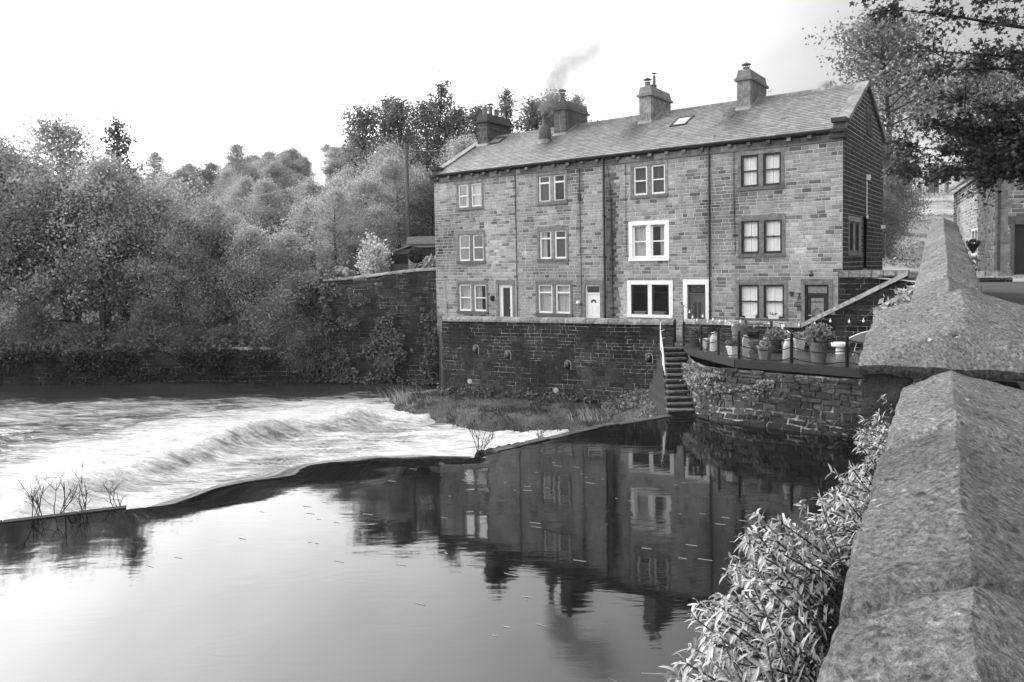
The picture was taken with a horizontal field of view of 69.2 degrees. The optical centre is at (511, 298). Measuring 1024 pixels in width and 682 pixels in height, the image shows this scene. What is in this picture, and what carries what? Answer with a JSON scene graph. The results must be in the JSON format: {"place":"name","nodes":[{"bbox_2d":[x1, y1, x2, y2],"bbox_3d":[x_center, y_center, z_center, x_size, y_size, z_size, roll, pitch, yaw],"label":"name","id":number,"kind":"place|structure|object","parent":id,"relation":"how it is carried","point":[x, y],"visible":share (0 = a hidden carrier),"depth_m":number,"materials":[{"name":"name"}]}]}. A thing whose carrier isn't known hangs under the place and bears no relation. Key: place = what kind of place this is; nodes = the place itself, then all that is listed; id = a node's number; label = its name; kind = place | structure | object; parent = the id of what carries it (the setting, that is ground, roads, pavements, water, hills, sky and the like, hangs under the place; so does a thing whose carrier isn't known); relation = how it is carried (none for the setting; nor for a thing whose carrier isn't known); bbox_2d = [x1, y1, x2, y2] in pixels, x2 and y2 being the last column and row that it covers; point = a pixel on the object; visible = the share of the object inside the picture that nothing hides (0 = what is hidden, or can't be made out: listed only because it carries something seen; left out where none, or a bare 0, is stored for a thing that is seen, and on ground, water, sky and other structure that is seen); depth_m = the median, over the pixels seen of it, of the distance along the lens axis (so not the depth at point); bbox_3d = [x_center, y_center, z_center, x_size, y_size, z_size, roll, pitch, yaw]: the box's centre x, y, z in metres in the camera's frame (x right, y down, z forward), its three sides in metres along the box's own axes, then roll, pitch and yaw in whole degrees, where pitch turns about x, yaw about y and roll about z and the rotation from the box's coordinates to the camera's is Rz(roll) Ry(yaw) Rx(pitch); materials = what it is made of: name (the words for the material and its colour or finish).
{"place":"outdoors","nodes":[
{"label":"outdoors","id":0,"kind":"place"},
{"bbox_2d":[0,381,568,520],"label":"river water","id":1,"kind":"structure","parent":0,"point":[150,444],"depth_m":25.94,"materials":[{"name":"grey liquid"}]},
{"bbox_2d":[0,414,672,523],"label":"stone weir","id":2,"kind":"object","parent":1,"relation":"in","point":[503,448],"visible":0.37,"depth_m":18.89,"materials":[{"name":"grey stone"}]},
{"bbox_2d":[0,415,876,681],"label":"pool water","id":3,"kind":"structure","parent":0,"point":[274,595],"depth_m":11.57,"materials":[{"name":"black liquid"}]},
{"bbox_2d":[686,354,917,438],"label":"rubble wall","id":4,"kind":"structure","parent":3,"relation":"in","point":[791,402],"depth_m":20.50,"materials":[{"name":"stone"}]},
{"bbox_2d":[680,363,775,404],"bbox_3d":[6.067,2.617,22.524,1.145,0.899,4.544,-2,3,-20],"label":"deck ivy","id":5,"kind":"object","parent":4,"relation":"attached to","point":[699,375],"visible":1,"depth_m":22.05,"materials":[{"name":"grey plant"}]},
{"bbox_2d":[677,322,919,381],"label":"timber deck","id":6,"kind":"structure","parent":4,"relation":"on","point":[846,364],"depth_m":21.66,"materials":[{"name":"black wood"}]},
{"bbox_2d":[802,322,835,364],"bbox_3d":[8.597,1.227,20.794,0.899,1.184,0.902,-1,3,-5],"label":"plant pot","id":7,"kind":"object","parent":6,"relation":"on","point":[821,332],"visible":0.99,"depth_m":20.64,"materials":[{"name":"ceramic"}]},
{"bbox_2d":[816,217,1023,681],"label":"bridge parapet","id":8,"kind":"structure","parent":3,"relation":"in","point":[933,590],"depth_m":2.18,"materials":[{"name":"stone"}]},
{"bbox_2d":[658,490,849,681],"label":"valerian plant","id":9,"kind":"object","parent":8,"relation":"attached to","point":[796,621],"visible":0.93,"depth_m":2.40,"materials":[{"name":"grey plant"}]},
{"bbox_2d":[812,438,878,566],"bbox_3d":[1.488,0.904,3.261,0.293,0.453,1.026,1,3,33],"label":"valerian plant","id":10,"kind":"object","parent":8,"relation":"attached to","point":[850,509],"visible":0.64,"depth_m":3.12,"materials":[{"name":"grey plant"}]},
{"bbox_2d":[851,394,894,469],"bbox_3d":[2.136,0.782,4.315,0.286,0.378,1.095,0,3,29],"label":"valerian plant","id":11,"kind":"object","parent":8,"relation":"attached to","point":[877,441],"visible":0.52,"depth_m":4.11,"materials":[{"name":"grey plant"}]},
{"bbox_2d":[8,283,901,378],"bbox_3d":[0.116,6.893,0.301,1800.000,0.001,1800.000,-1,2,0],"label":"ground","id":12,"kind":"structure","parent":0,"point":[708,363],"depth_m":47.51,"materials":[{"name":"stone"}]},
{"bbox_2d":[0,114,1017,356],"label":"hillside","id":13,"kind":"structure","parent":0,"point":[939,209],"depth_m":56.89,"materials":[{"name":"grey plant"}]},
{"bbox_2d":[0,298,58,349],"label":"undergrowth bush","id":14,"kind":"object","parent":13,"relation":"on","point":[32,314],"visible":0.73,"depth_m":41.18,"materials":[{"name":"grey plant"}]},
{"bbox_2d":[0,142,71,314],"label":"woodland tree","id":15,"kind":"object","parent":13,"relation":"on","point":[5,259],"visible":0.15,"depth_m":43.14,"materials":[{"name":"grey plant"}]},
{"bbox_2d":[0,112,89,338],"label":"woodland tree","id":16,"kind":"object","parent":13,"relation":"on","point":[8,163],"visible":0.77,"depth_m":41.69,"materials":[{"name":"grey plant"}]},
{"bbox_2d":[0,101,144,322],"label":"woodland tree","id":17,"kind":"object","parent":13,"relation":"on","point":[61,134],"visible":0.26,"depth_m":48.46,"materials":[{"name":"grey plant"}]},
{"bbox_2d":[23,320,121,356],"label":"undergrowth bush","id":18,"kind":"object","parent":13,"relation":"on","point":[75,330],"visible":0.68,"depth_m":40.64,"materials":[{"name":"grey plant"}]},
{"bbox_2d":[0,162,153,340],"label":"woodland tree","id":19,"kind":"object","parent":13,"relation":"on","point":[77,311],"visible":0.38,"depth_m":41.69,"materials":[{"name":"grey plant"}]},
{"bbox_2d":[23,172,169,327],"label":"woodland tree","id":20,"kind":"object","parent":13,"relation":"on","point":[110,315],"visible":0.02,"depth_m":47.50,"materials":[{"name":"grey plant"}]},
{"bbox_2d":[27,139,168,341],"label":"woodland tree","id":21,"kind":"object","parent":13,"relation":"on","point":[96,169],"visible":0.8,"depth_m":41.15,"materials":[{"name":"grey plant"}]},
{"bbox_2d":[97,108,147,327],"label":"spire tree","id":22,"kind":"object","parent":13,"relation":"on","point":[115,136],"visible":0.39,"depth_m":45.61,"materials":[{"name":"grey plant"}]},
{"bbox_2d":[74,167,221,332],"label":"woodland tree","id":23,"kind":"object","parent":13,"relation":"on","point":[155,203],"visible":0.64,"depth_m":42.41,"materials":[{"name":"grey plant"}]},
{"bbox_2d":[138,146,171,183],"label":"hillside tree","id":24,"kind":"object","parent":13,"relation":"on","point":[157,159],"visible":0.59,"depth_m":126.26,"materials":[{"name":"grey plant"}]},
{"bbox_2d":[107,295,206,352],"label":"undergrowth bush","id":25,"kind":"object","parent":13,"relation":"on","point":[152,312],"visible":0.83,"depth_m":40.34,"materials":[{"name":"grey plant"}]},
{"bbox_2d":[0,346,322,384],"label":"river wall","id":26,"kind":"structure","parent":13,"relation":"on","point":[31,372],"depth_m":39.27,"materials":[{"name":"stone"}]},
{"bbox_2d":[0,348,323,385],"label":"bank creeper","id":27,"kind":"object","parent":26,"relation":"on","point":[109,356],"visible":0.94,"depth_m":38.92,"materials":[{"name":"grey plant"}]},
{"bbox_2d":[128,199,229,330],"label":"woodland tree","id":28,"kind":"object","parent":13,"relation":"on","point":[164,271],"visible":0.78,"depth_m":42.06,"materials":[{"name":"grey plant"}]},
{"bbox_2d":[0,251,363,356],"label":"woodland undergrowth","id":29,"kind":"object","parent":13,"relation":"on","point":[327,273],"visible":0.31,"depth_m":40.35,"materials":[{"name":"grey plant"}]},
{"bbox_2d":[132,163,232,308],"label":"woodland tree","id":30,"kind":"object","parent":13,"relation":"on","point":[183,191],"visible":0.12,"depth_m":50.92,"materials":[{"name":"grey plant"}]},
{"bbox_2d":[155,323,210,353],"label":"undergrowth bush","id":31,"kind":"object","parent":13,"relation":"on","point":[187,331],"visible":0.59,"depth_m":40.48,"materials":[{"name":"grey plant"}]},
{"bbox_2d":[184,156,227,199],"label":"hillside tree","id":32,"kind":"object","parent":13,"relation":"on","point":[208,174],"visible":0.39,"depth_m":121.12,"materials":[{"name":"grey plant"}]},
{"bbox_2d":[175,182,251,319],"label":"woodland tree","id":33,"kind":"object","parent":13,"relation":"on","point":[209,206],"visible":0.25,"depth_m":48.78,"materials":[{"name":"grey plant"}]},
{"bbox_2d":[156,211,280,331],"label":"woodland tree","id":34,"kind":"object","parent":13,"relation":"on","point":[217,237],"visible":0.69,"depth_m":42.10,"materials":[{"name":"grey plant"}]},
{"bbox_2d":[192,321,258,349],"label":"undergrowth bush","id":35,"kind":"object","parent":13,"relation":"on","point":[221,329],"visible":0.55,"depth_m":40.30,"materials":[{"name":"grey plant"}]},
{"bbox_2d":[213,136,256,190],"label":"hillside tree","id":36,"kind":"object","parent":13,"relation":"on","point":[237,154],"visible":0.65,"depth_m":102.31,"materials":[{"name":"grey plant"}]},
{"bbox_2d":[207,214,284,335],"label":"woodland tree","id":37,"kind":"object","parent":13,"relation":"on","point":[247,238],"visible":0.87,"depth_m":41.52,"materials":[{"name":"grey plant"}]},
{"bbox_2d":[221,170,270,229],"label":"hillside tree","id":38,"kind":"object","parent":13,"relation":"on","point":[239,193],"visible":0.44,"depth_m":73.77,"materials":[{"name":"grey plant"}]},
{"bbox_2d":[229,294,293,346],"bbox_3d":[-12.821,1.636,40.499,4.830,3.892,4.402,0,3,25],"label":"undergrowth bush","id":39,"kind":"object","parent":13,"relation":"on","point":[258,315],"visible":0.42,"depth_m":39.77,"materials":[{"name":"grey plant"}]},
{"bbox_2d":[232,173,296,226],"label":"hillside tree","id":40,"kind":"object","parent":13,"relation":"on","point":[266,185],"visible":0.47,"depth_m":66.65,"materials":[{"name":"grey plant"}]},
{"bbox_2d":[227,197,322,310],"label":"woodland tree","id":41,"kind":"object","parent":13,"relation":"on","point":[268,218],"visible":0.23,"depth_m":49.26,"materials":[{"name":"grey plant"}]},
{"bbox_2d":[253,156,301,209],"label":"hillside tree","id":42,"kind":"object","parent":13,"relation":"on","point":[273,168],"visible":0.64,"depth_m":90.12,"materials":[{"name":"grey plant"}]},
{"bbox_2d":[237,218,333,318],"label":"woodland tree","id":43,"kind":"object","parent":13,"relation":"on","point":[287,241],"visible":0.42,"depth_m":42.73,"materials":[{"name":"grey plant"}]},
{"bbox_2d":[238,265,338,364],"bbox_3d":[-11.219,0.942,39.018,5.920,5.485,5.397,-2,3,-19],"label":"undergrowth bush","id":44,"kind":"object","parent":13,"relation":"on","point":[286,297],"visible":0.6,"depth_m":38.42,"materials":[{"name":"grey plant"}]},
{"bbox_2d":[269,314,335,381],"bbox_3d":[-10.581,2.530,38.341,3.820,3.539,3.482,-2,3,-19],"label":"undergrowth bush","id":45,"kind":"object","parent":13,"relation":"on","point":[309,363],"visible":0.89,"depth_m":38.02,"materials":[{"name":"grey plant"}]},
{"bbox_2d":[285,172,329,223],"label":"hillside tree","id":46,"kind":"object","parent":13,"relation":"on","point":[308,187],"visible":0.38,"depth_m":70.71,"materials":[{"name":"grey plant"}]},
{"bbox_2d":[271,189,352,279],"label":"woodland tree","id":47,"kind":"object","parent":13,"relation":"on","point":[302,212],"visible":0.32,"depth_m":47.58,"materials":[{"name":"grey plant"}]},
{"bbox_2d":[298,177,365,267],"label":"slope tree","id":48,"kind":"object","parent":13,"relation":"on","point":[331,227],"visible":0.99,"depth_m":42.68,"materials":[{"name":"grey plant"}]},
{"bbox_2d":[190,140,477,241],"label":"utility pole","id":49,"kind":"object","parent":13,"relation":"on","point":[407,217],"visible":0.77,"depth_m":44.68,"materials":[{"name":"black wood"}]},
{"bbox_2d":[325,97,391,234],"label":"slender tree","id":50,"kind":"object","parent":13,"relation":"on","point":[364,124],"visible":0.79,"depth_m":57.06,"materials":[{"name":"grey plant"}]},
{"bbox_2d":[327,164,402,265],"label":"slope tree","id":51,"kind":"object","parent":13,"relation":"on","point":[366,186],"visible":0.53,"depth_m":45.04,"materials":[{"name":"grey plant"}]},
{"bbox_2d":[352,227,393,275],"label":"garden shrub","id":52,"kind":"object","parent":13,"relation":"on","point":[374,264],"visible":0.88,"depth_m":39.16,"materials":[{"name":"grey plant"}]},
{"bbox_2d":[349,197,404,261],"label":"slope tree","id":53,"kind":"object","parent":13,"relation":"on","point":[377,214],"visible":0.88,"depth_m":42.83,"materials":[{"name":"grey plant"}]},
{"bbox_2d":[323,267,438,385],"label":"river wall","id":54,"kind":"structure","parent":13,"relation":"on","point":[406,293],"depth_m":37.77,"materials":[{"name":"stone"}]},
{"bbox_2d":[293,283,438,384],"bbox_3d":[-7.558,1.747,37.596,8.006,5.233,0.572,0,3,15],"label":"wall ivy","id":55,"kind":"object","parent":54,"relation":"attached to","point":[344,324],"depth_m":37.58,"materials":[{"name":"grey plant"}]},
{"bbox_2d":[346,133,427,250],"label":"slope tree","id":56,"kind":"object","parent":13,"relation":"on","point":[380,150],"visible":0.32,"depth_m":53.17,"materials":[{"name":"grey plant"}]},
{"bbox_2d":[359,144,430,248],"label":"slope tree","id":57,"kind":"object","parent":13,"relation":"on","point":[393,167],"visible":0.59,"depth_m":47.10,"materials":[{"name":"grey plant"}]},
{"bbox_2d":[386,245,420,270],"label":"garden shed","id":58,"kind":"structure","parent":13,"relation":"on","point":[400,258],"depth_m":39.83,"materials":[{"name":"wood"}]},
{"bbox_2d":[370,86,441,237],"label":"slender tree","id":59,"kind":"object","parent":13,"relation":"on","point":[398,112],"visible":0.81,"depth_m":57.89,"materials":[{"name":"grey plant"}]},
{"bbox_2d":[385,171,434,236],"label":"slope tree","id":60,"kind":"object","parent":13,"relation":"on","point":[427,199],"visible":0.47,"depth_m":46.33,"materials":[{"name":"grey plant"}]},
{"bbox_2d":[396,95,452,224],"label":"slender tree","id":61,"kind":"object","parent":13,"relation":"on","point":[422,107],"visible":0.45,"depth_m":60.48,"materials":[{"name":"grey plant"}]},
{"bbox_2d":[418,71,457,173],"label":"slender tree","id":62,"kind":"object","parent":13,"relation":"on","point":[443,106],"visible":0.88,"depth_m":58.72,"materials":[{"name":"grey plant"}]},
{"bbox_2d":[423,126,476,212],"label":"slope tree","id":63,"kind":"object","parent":13,"relation":"on","point":[454,152],"visible":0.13,"depth_m":49.49,"materials":[{"name":"grey plant"}]},
{"bbox_2d":[433,100,475,163],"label":"slender tree","id":64,"kind":"object","parent":13,"relation":"on","point":[455,112],"visible":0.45,"depth_m":60.84,"materials":[{"name":"grey plant"}]},
{"bbox_2d":[429,103,584,333],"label":"stone cottage","id":65,"kind":"structure","parent":13,"relation":"on","point":[475,196],"depth_m":35.71,"materials":[{"name":"stone"}]},
{"bbox_2d":[455,178,483,210],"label":"window","id":66,"kind":"structure","parent":65,"relation":"in","point":[474,195],"depth_m":35.46,"materials":[{"name":"white paint"}]},
{"bbox_2d":[456,230,485,263],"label":"window","id":67,"kind":"structure","parent":65,"relation":"in","point":[466,247],"depth_m":35.71,"materials":[{"name":"white paint"}]},
{"bbox_2d":[456,281,488,313],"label":"window","id":68,"kind":"structure","parent":65,"relation":"in","point":[469,293],"depth_m":35.70,"materials":[{"name":"white paint"}]},
{"bbox_2d":[496,81,522,133],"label":"slender tree","id":69,"kind":"object","parent":13,"relation":"on","point":[505,106],"visible":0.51,"depth_m":62.19,"materials":[{"name":"grey plant"}]},
{"bbox_2d":[511,86,553,131],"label":"slender tree","id":70,"kind":"object","parent":13,"relation":"on","point":[534,110],"visible":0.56,"depth_m":59.71,"materials":[{"name":"grey plant"}]},
{"bbox_2d":[513,89,671,317],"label":"stone cottage","id":71,"kind":"structure","parent":13,"relation":"on","point":[561,233],"depth_m":32.84,"materials":[{"name":"stone"}]},
{"bbox_2d":[536,170,567,205],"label":"window","id":72,"kind":"structure","parent":71,"relation":"in","point":[545,185],"depth_m":32.84,"materials":[{"name":"white paint"}]},
{"bbox_2d":[537,225,568,261],"bbox_3d":[1.845,-2.442,32.881,1.640,1.570,0.275,1,3,36],"label":"window","id":73,"kind":"structure","parent":71,"relation":"in","point":[559,244],"depth_m":32.83,"materials":[{"name":"white paint"}]},
{"bbox_2d":[535,280,572,316],"bbox_3d":[1.902,-0.034,32.971,1.940,1.590,0.275,1,3,36],"label":"window","id":74,"kind":"structure","parent":71,"relation":"in","point":[553,297],"depth_m":32.94,"materials":[{"name":"white paint"}]},
{"bbox_2d":[603,72,764,336],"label":"stone cottage","id":75,"kind":"structure","parent":13,"relation":"on","point":[659,231],"depth_m":30.13,"materials":[{"name":"stone"}]},
{"bbox_2d":[630,159,667,198],"bbox_3d":[5.576,-4.843,30.041,1.640,1.490,0.275,1,3,36],"label":"window","id":76,"kind":"structure","parent":75,"relation":"in","point":[650,181],"depth_m":30.00,"materials":[{"name":"white paint"}]},
{"bbox_2d":[628,220,669,260],"bbox_3d":[5.590,-2.366,30.164,1.790,1.630,0.280,1,3,36],"label":"window","id":77,"kind":"structure","parent":75,"relation":"in","point":[641,241],"depth_m":30.20,"materials":[{"name":"white paint"}]},
{"bbox_2d":[627,280,672,317],"bbox_3d":[5.648,-0.003,30.255,2.020,1.520,0.280,1,3,36],"label":"window","id":78,"kind":"structure","parent":75,"relation":"in","point":[650,284],"depth_m":30.19,"materials":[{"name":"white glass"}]},
{"bbox_2d":[690,286,704,318],"bbox_3d":[7.278,0.504,29.127,0.620,2.010,0.087,1,3,36],"label":"door","id":79,"kind":"structure","parent":75,"relation":"in","point":[697,301],"depth_m":29.12,"materials":[{"name":"grey wood"}]},
{"bbox_2d":[709,62,885,324],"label":"stone cottage","id":80,"kind":"structure","parent":13,"relation":"on","point":[797,210],"depth_m":27.47,"materials":[{"name":"stone"}]},
{"bbox_2d":[737,147,783,190],"bbox_3d":[9.210,-4.784,27.407,1.710,1.500,0.275,1,3,36],"label":"window","id":81,"kind":"structure","parent":80,"relation":"in","point":[761,171],"depth_m":27.36,"materials":[{"name":"clear glass"}]},
{"bbox_2d":[738,214,784,257],"bbox_3d":[9.264,-2.336,27.507,1.730,1.560,0.275,1,3,36],"label":"window","id":82,"kind":"structure","parent":80,"relation":"in","point":[768,236],"depth_m":27.45,"materials":[{"name":"clear glass"}]},
{"bbox_2d":[735,280,787,321],"bbox_3d":[9.300,0.066,27.613,1.910,1.570,0.275,1,3,36],"label":"window","id":83,"kind":"structure","parent":80,"relation":"in","point":[759,297],"depth_m":27.57,"materials":[{"name":"grey glass"}]},
{"bbox_2d":[807,286,826,324],"bbox_3d":[10.906,0.558,26.499,0.680,2.010,0.087,1,3,36],"label":"door","id":84,"kind":"structure","parent":80,"relation":"in","point":[816,305],"depth_m":26.52,"materials":[{"name":"grey wood"}]},
{"bbox_2d":[802,0,973,239],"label":"tree","id":85,"kind":"object","parent":13,"relation":"on","point":[870,36],"visible":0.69,"depth_m":41.08,"materials":[{"name":"grey plant"}]},
{"bbox_2d":[882,187,910,257],"bbox_3d":[18.088,-3.525,36.142,2.865,3.911,2.612,0,3,15],"label":"bush","id":86,"kind":"object","parent":13,"relation":"on","point":[889,213],"visible":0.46,"depth_m":35.88,"materials":[{"name":"grey plant"}]},
{"bbox_2d":[880,115,930,234],"bbox_3d":[18.940,-5.852,38.725,4.788,7.450,5.252,-3,3,-44],"label":"tree","id":87,"kind":"object","parent":13,"relation":"on","point":[886,186],"visible":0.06,"depth_m":38.05,"materials":[{"name":"grey plant"}]},
{"bbox_2d":[883,162,939,234],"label":"lane tree","id":88,"kind":"object","parent":13,"relation":"on","point":[909,211],"visible":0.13,"depth_m":46.05,"materials":[{"name":"grey plant"}]},
{"bbox_2d":[883,186,958,268],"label":"lane grass","id":89,"kind":"structure","parent":13,"relation":"on","point":[919,248],"depth_m":40.42,"materials":[{"name":"grey plant"}]},
{"bbox_2d":[908,48,1023,177],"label":"tree","id":90,"kind":"object","parent":13,"relation":"on","point":[982,82],"visible":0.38,"depth_m":45.80,"materials":[{"name":"grey plant"}]},
{"bbox_2d":[946,156,1023,274],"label":"lane cottage","id":91,"kind":"structure","parent":13,"relation":"on","point":[1000,227],"depth_m":25.52,"materials":[{"name":"stone"}]},
{"bbox_2d":[1014,224,1023,274],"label":"door","id":92,"kind":"structure","parent":91,"relation":"in","point":[1019,229],"depth_m":25.42,"materials":[{"name":"grey wood"}]},
{"bbox_2d":[0,0,1023,203],"label":"sky","id":93,"kind":"structure","parent":0,"point":[192,76],"materials":[{"name":"white"}]},
{"bbox_2d":[386,389,657,432],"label":"river bank","id":94,"kind":"structure","parent":0,"point":[580,424],"depth_m":27.68,"materials":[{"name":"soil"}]},
{"bbox_2d":[434,383,630,404],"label":"wall foot weeds","id":95,"kind":"object","parent":94,"relation":"on","point":[479,392],"depth_m":29.80,"materials":[{"name":"grey plant"}]},
{"bbox_2d":[438,316,675,403],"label":"terrace wall","id":96,"kind":"structure","parent":94,"relation":"on","point":[606,357],"depth_m":29.43,"materials":[{"name":"stone"}]},
{"bbox_2d":[599,383,658,419],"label":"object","id":97,"kind":"object","parent":94,"relation":"on","point":[619,401],"visible":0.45,"depth_m":27.12,"materials":[{"name":"grey plant"}]},
{"bbox_2d":[648,347,693,416],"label":"stone steps","id":98,"kind":"structure","parent":94,"relation":"on","point":[668,391],"depth_m":24.29,"materials":[{"name":"grey stone"}]},
{"bbox_2d":[437,326,727,365],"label":"terrace","id":99,"kind":"structure","parent":0,"point":[678,340],"depth_m":28.09,"materials":[{"name":"grey stone"}]},
{"bbox_2d":[682,270,1012,350],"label":"garden wall","id":100,"kind":"structure","parent":99,"relation":"on","point":[860,310],"depth_m":23.76,"materials":[{"name":"stone"}]},
{"bbox_2d":[838,270,907,309],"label":"path wall","id":101,"kind":"structure","parent":99,"relation":"on","point":[853,283],"depth_m":24.86,"materials":[{"name":"stone"}]},
{"bbox_2d":[980,281,1023,389],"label":"road","id":102,"kind":"structure","parent":0,"point":[1013,292],"depth_m":16.94,"materials":[{"name":"grey asphalt"}]},
{"bbox_2d":[849,0,1023,212],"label":"sycamore tree","id":103,"kind":"object","parent":102,"relation":"on","point":[1007,164],"visible":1,"depth_m":14.68,"materials":[{"name":"grey plant"}]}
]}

